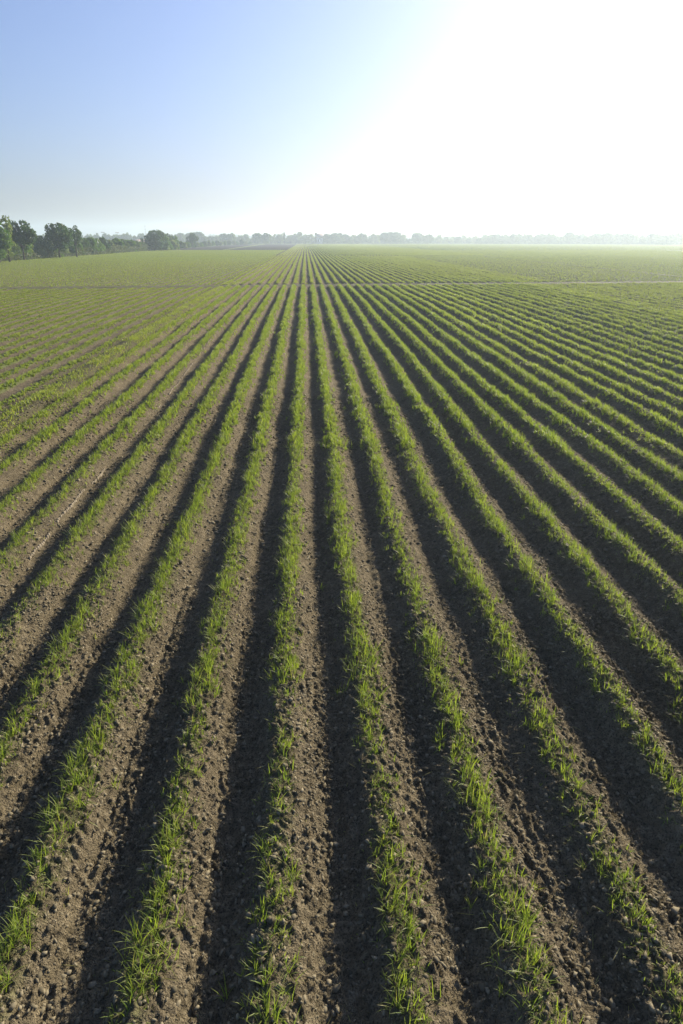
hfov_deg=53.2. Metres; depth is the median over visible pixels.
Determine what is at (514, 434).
crop row
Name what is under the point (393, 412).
crop row
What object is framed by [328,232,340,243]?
distant tree
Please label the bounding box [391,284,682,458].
crop row
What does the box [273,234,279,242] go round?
distant tree
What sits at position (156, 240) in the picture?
oak tree
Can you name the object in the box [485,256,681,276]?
dirt track
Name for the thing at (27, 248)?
hedge shrub
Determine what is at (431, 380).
crop row
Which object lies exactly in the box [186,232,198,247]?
oak tree
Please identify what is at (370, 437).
crop row
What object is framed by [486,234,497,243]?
distant tree
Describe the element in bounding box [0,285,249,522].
crop row
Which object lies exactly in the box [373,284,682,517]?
crop row
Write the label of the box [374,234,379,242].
distant tree
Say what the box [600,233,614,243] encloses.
distant tree
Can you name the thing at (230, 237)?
distant tree
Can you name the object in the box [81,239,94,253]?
hedge shrub
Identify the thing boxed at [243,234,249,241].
distant tree
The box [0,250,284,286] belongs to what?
cereal crop
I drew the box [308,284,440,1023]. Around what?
crop row
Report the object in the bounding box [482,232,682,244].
woodland
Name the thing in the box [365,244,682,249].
cereal crop
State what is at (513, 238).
distant tree
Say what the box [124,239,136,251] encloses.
hedge shrub
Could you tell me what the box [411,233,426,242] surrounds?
distant tree
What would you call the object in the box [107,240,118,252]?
hedge shrub
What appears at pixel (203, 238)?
distant tree
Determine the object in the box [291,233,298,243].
distant tree
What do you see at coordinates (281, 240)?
distant tree
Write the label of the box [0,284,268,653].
crop row
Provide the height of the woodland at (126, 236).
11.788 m
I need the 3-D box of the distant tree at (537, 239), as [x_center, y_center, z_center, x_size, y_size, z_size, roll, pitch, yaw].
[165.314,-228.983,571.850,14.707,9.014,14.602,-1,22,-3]
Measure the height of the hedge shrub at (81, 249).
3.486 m
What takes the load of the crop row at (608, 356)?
on the ground at (592, 928)
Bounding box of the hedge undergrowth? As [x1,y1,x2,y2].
[0,245,154,260]
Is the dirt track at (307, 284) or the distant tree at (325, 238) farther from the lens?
the distant tree at (325, 238)
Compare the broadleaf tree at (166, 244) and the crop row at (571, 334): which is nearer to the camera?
the crop row at (571, 334)
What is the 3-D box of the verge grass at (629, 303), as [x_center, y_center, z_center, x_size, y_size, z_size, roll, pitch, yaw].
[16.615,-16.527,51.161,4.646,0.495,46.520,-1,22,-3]
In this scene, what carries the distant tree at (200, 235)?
on the ground at (592, 928)
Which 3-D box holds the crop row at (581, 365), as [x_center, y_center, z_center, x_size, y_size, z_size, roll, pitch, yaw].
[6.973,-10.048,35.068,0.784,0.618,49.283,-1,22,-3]
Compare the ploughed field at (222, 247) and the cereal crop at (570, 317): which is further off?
the ploughed field at (222, 247)
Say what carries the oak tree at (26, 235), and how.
on the ground at (592, 928)
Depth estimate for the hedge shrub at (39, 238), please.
144.55 m
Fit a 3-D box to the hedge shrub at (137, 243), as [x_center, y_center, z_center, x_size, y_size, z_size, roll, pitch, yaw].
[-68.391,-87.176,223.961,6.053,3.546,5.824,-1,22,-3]
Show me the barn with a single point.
(319, 237)
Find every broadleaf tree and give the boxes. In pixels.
[0,222,12,262]
[162,234,170,248]
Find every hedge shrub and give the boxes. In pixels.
[13,244,25,259]
[18,244,32,257]
[31,240,46,257]
[37,235,51,255]
[67,242,77,254]
[73,243,84,254]
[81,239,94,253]
[83,237,99,252]
[94,238,105,252]
[99,236,111,249]
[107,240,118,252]
[111,238,124,247]
[119,239,129,250]
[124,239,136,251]
[135,241,142,250]
[169,240,179,249]
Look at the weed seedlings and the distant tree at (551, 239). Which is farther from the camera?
the distant tree at (551, 239)
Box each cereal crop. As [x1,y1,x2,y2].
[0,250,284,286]
[0,287,211,410]
[223,255,549,283]
[279,244,481,255]
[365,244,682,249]
[372,250,682,281]
[442,283,682,368]
[536,282,682,314]
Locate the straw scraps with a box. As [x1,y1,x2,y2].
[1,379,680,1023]
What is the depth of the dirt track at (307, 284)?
57.64 m
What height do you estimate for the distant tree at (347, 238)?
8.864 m
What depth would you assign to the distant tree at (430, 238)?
606.78 m
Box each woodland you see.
[33,232,172,241]
[177,236,481,243]
[183,233,522,238]
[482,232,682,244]
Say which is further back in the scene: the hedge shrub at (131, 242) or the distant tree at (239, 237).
the distant tree at (239, 237)
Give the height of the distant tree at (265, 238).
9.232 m
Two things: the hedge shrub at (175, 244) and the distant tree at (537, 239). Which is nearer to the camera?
the hedge shrub at (175, 244)
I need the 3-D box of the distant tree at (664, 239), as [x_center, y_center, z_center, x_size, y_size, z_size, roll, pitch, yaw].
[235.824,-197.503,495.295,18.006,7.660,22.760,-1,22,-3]
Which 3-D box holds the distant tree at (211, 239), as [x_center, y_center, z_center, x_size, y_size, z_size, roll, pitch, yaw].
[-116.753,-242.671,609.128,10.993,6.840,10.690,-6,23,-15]
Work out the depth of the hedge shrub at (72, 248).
159.77 m
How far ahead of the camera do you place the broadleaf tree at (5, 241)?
114.19 m
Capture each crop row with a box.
[0,284,258,580]
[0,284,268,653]
[0,284,286,1010]
[0,285,230,449]
[0,285,240,474]
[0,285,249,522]
[0,285,277,789]
[101,284,296,1023]
[214,284,311,1023]
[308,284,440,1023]
[319,284,584,1023]
[327,284,682,1023]
[337,284,682,852]
[345,283,682,723]
[356,284,682,615]
[364,284,682,575]
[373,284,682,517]
[382,284,682,493]
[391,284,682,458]
[400,284,682,436]
[407,284,682,419]
[416,284,682,404]
[426,284,682,390]
[434,284,682,382]
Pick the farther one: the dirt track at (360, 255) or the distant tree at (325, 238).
the distant tree at (325, 238)
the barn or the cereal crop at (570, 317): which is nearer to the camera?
the cereal crop at (570, 317)
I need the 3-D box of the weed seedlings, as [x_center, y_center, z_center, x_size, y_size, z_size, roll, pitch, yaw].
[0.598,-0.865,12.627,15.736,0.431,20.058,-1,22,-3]
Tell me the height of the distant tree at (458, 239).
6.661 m
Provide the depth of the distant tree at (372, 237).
626.10 m
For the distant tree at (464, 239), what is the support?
on the ground at (592, 928)
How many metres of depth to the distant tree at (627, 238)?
516.11 m
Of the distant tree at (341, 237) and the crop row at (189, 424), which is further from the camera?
the distant tree at (341, 237)
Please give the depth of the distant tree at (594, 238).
537.06 m
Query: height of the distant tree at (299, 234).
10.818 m
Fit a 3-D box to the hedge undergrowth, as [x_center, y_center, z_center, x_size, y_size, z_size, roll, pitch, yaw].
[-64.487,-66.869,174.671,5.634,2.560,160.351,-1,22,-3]
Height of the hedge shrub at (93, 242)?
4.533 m
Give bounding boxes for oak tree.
[5,220,37,259]
[41,222,73,257]
[70,225,82,256]
[140,229,165,249]
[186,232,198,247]
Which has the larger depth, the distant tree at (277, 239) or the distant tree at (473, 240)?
the distant tree at (473, 240)
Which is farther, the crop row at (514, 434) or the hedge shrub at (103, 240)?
the hedge shrub at (103, 240)
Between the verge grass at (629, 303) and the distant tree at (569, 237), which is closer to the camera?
the verge grass at (629, 303)
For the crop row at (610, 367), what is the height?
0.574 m
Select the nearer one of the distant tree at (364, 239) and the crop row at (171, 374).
the crop row at (171, 374)
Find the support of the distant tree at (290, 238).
on the ground at (592, 928)
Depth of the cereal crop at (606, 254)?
124.31 m
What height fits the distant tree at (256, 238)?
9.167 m
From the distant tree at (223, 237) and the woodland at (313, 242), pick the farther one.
the woodland at (313, 242)
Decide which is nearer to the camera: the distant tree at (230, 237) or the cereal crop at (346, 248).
the cereal crop at (346, 248)
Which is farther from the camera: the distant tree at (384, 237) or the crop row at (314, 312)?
the distant tree at (384, 237)
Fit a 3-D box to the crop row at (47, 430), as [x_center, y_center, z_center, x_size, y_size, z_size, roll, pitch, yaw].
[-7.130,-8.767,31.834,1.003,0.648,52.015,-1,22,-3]
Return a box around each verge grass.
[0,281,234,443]
[480,275,682,321]
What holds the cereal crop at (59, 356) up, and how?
on the ground at (592, 928)
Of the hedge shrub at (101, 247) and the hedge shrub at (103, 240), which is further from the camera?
the hedge shrub at (103, 240)
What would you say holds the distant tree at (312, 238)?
on the ground at (592, 928)
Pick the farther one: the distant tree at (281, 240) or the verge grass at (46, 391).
the distant tree at (281, 240)
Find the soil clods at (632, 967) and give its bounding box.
[0,569,682,1023]
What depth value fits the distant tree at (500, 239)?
591.76 m
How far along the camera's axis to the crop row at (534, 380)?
18.55 m
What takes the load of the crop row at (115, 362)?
on the ground at (592, 928)
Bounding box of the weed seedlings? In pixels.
[0,364,682,1023]
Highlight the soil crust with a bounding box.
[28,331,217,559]
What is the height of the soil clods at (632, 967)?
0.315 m
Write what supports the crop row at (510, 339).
on the ground at (592, 928)
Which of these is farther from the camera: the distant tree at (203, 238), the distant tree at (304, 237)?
the distant tree at (304, 237)
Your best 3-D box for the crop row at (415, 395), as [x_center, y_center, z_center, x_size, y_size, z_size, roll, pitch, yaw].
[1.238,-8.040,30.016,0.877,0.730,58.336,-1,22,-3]
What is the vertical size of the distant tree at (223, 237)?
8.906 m
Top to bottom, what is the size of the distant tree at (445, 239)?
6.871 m
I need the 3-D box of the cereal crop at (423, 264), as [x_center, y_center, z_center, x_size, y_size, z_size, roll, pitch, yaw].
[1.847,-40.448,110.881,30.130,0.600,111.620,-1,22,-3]
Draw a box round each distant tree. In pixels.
[174,233,184,241]
[185,232,203,242]
[199,236,208,241]
[208,236,215,242]
[219,233,228,243]
[226,233,234,243]
[236,235,242,242]
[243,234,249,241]
[252,233,262,243]
[261,233,270,243]
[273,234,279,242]
[277,233,283,242]
[286,235,296,243]
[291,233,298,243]
[297,232,302,240]
[300,234,310,242]
[307,234,314,243]
[323,233,330,243]
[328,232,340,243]
[338,233,343,242]
[343,234,352,243]
[353,235,362,243]
[361,234,367,243]
[368,233,375,242]
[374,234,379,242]
[379,232,390,242]
[389,231,404,243]
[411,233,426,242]
[423,233,434,242]
[435,234,442,242]
[443,236,448,242]
[449,236,453,243]
[454,236,461,243]
[461,235,466,243]
[471,236,476,243]
[475,238,486,243]
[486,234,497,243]
[493,235,506,243]
[505,233,519,243]
[530,234,545,243]
[543,234,559,243]
[563,232,575,243]
[585,233,600,243]
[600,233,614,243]
[619,233,638,244]
[643,233,656,244]
[654,234,682,244]
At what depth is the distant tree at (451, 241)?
639.99 m
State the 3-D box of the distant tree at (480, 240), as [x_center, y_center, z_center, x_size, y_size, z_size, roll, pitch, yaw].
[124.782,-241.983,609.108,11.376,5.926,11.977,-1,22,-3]
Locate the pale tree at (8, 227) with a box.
[0,215,15,261]
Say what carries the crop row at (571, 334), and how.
on the ground at (592, 928)
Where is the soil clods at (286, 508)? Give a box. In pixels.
[0,390,682,594]
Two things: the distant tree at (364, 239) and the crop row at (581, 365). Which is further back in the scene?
the distant tree at (364, 239)
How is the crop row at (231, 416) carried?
on the ground at (592, 928)
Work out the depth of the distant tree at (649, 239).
503.03 m
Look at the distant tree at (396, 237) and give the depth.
595.85 m
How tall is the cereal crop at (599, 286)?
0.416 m
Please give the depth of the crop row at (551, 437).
15.81 m
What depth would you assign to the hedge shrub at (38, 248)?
139.57 m
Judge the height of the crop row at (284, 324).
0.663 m
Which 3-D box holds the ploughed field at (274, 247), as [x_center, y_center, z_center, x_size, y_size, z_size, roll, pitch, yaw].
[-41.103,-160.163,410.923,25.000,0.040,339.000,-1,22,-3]
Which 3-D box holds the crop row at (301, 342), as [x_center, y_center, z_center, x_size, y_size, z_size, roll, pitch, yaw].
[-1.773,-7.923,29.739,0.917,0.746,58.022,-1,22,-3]
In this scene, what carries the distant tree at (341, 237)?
on the ground at (592, 928)
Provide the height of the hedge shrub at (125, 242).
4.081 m
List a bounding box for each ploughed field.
[178,244,257,249]
[228,244,295,249]
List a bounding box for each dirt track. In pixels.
[0,281,682,288]
[72,255,430,256]
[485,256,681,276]
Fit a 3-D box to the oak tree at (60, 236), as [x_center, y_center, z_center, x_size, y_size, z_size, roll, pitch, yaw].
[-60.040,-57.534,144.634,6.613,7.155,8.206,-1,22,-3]
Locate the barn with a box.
[316,234,322,243]
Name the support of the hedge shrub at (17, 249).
on the ground at (592, 928)
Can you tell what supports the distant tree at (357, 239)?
on the ground at (592, 928)
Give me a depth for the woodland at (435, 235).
1393.07 m
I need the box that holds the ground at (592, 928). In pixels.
[0,242,682,1023]
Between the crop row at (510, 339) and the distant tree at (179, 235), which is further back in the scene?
the distant tree at (179, 235)
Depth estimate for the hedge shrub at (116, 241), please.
202.52 m
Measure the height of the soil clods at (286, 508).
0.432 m
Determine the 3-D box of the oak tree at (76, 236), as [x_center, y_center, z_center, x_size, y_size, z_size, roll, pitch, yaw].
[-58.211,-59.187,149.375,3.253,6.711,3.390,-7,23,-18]
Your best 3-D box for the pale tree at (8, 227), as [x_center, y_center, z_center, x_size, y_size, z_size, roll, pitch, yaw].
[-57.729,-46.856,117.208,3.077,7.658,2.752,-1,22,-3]

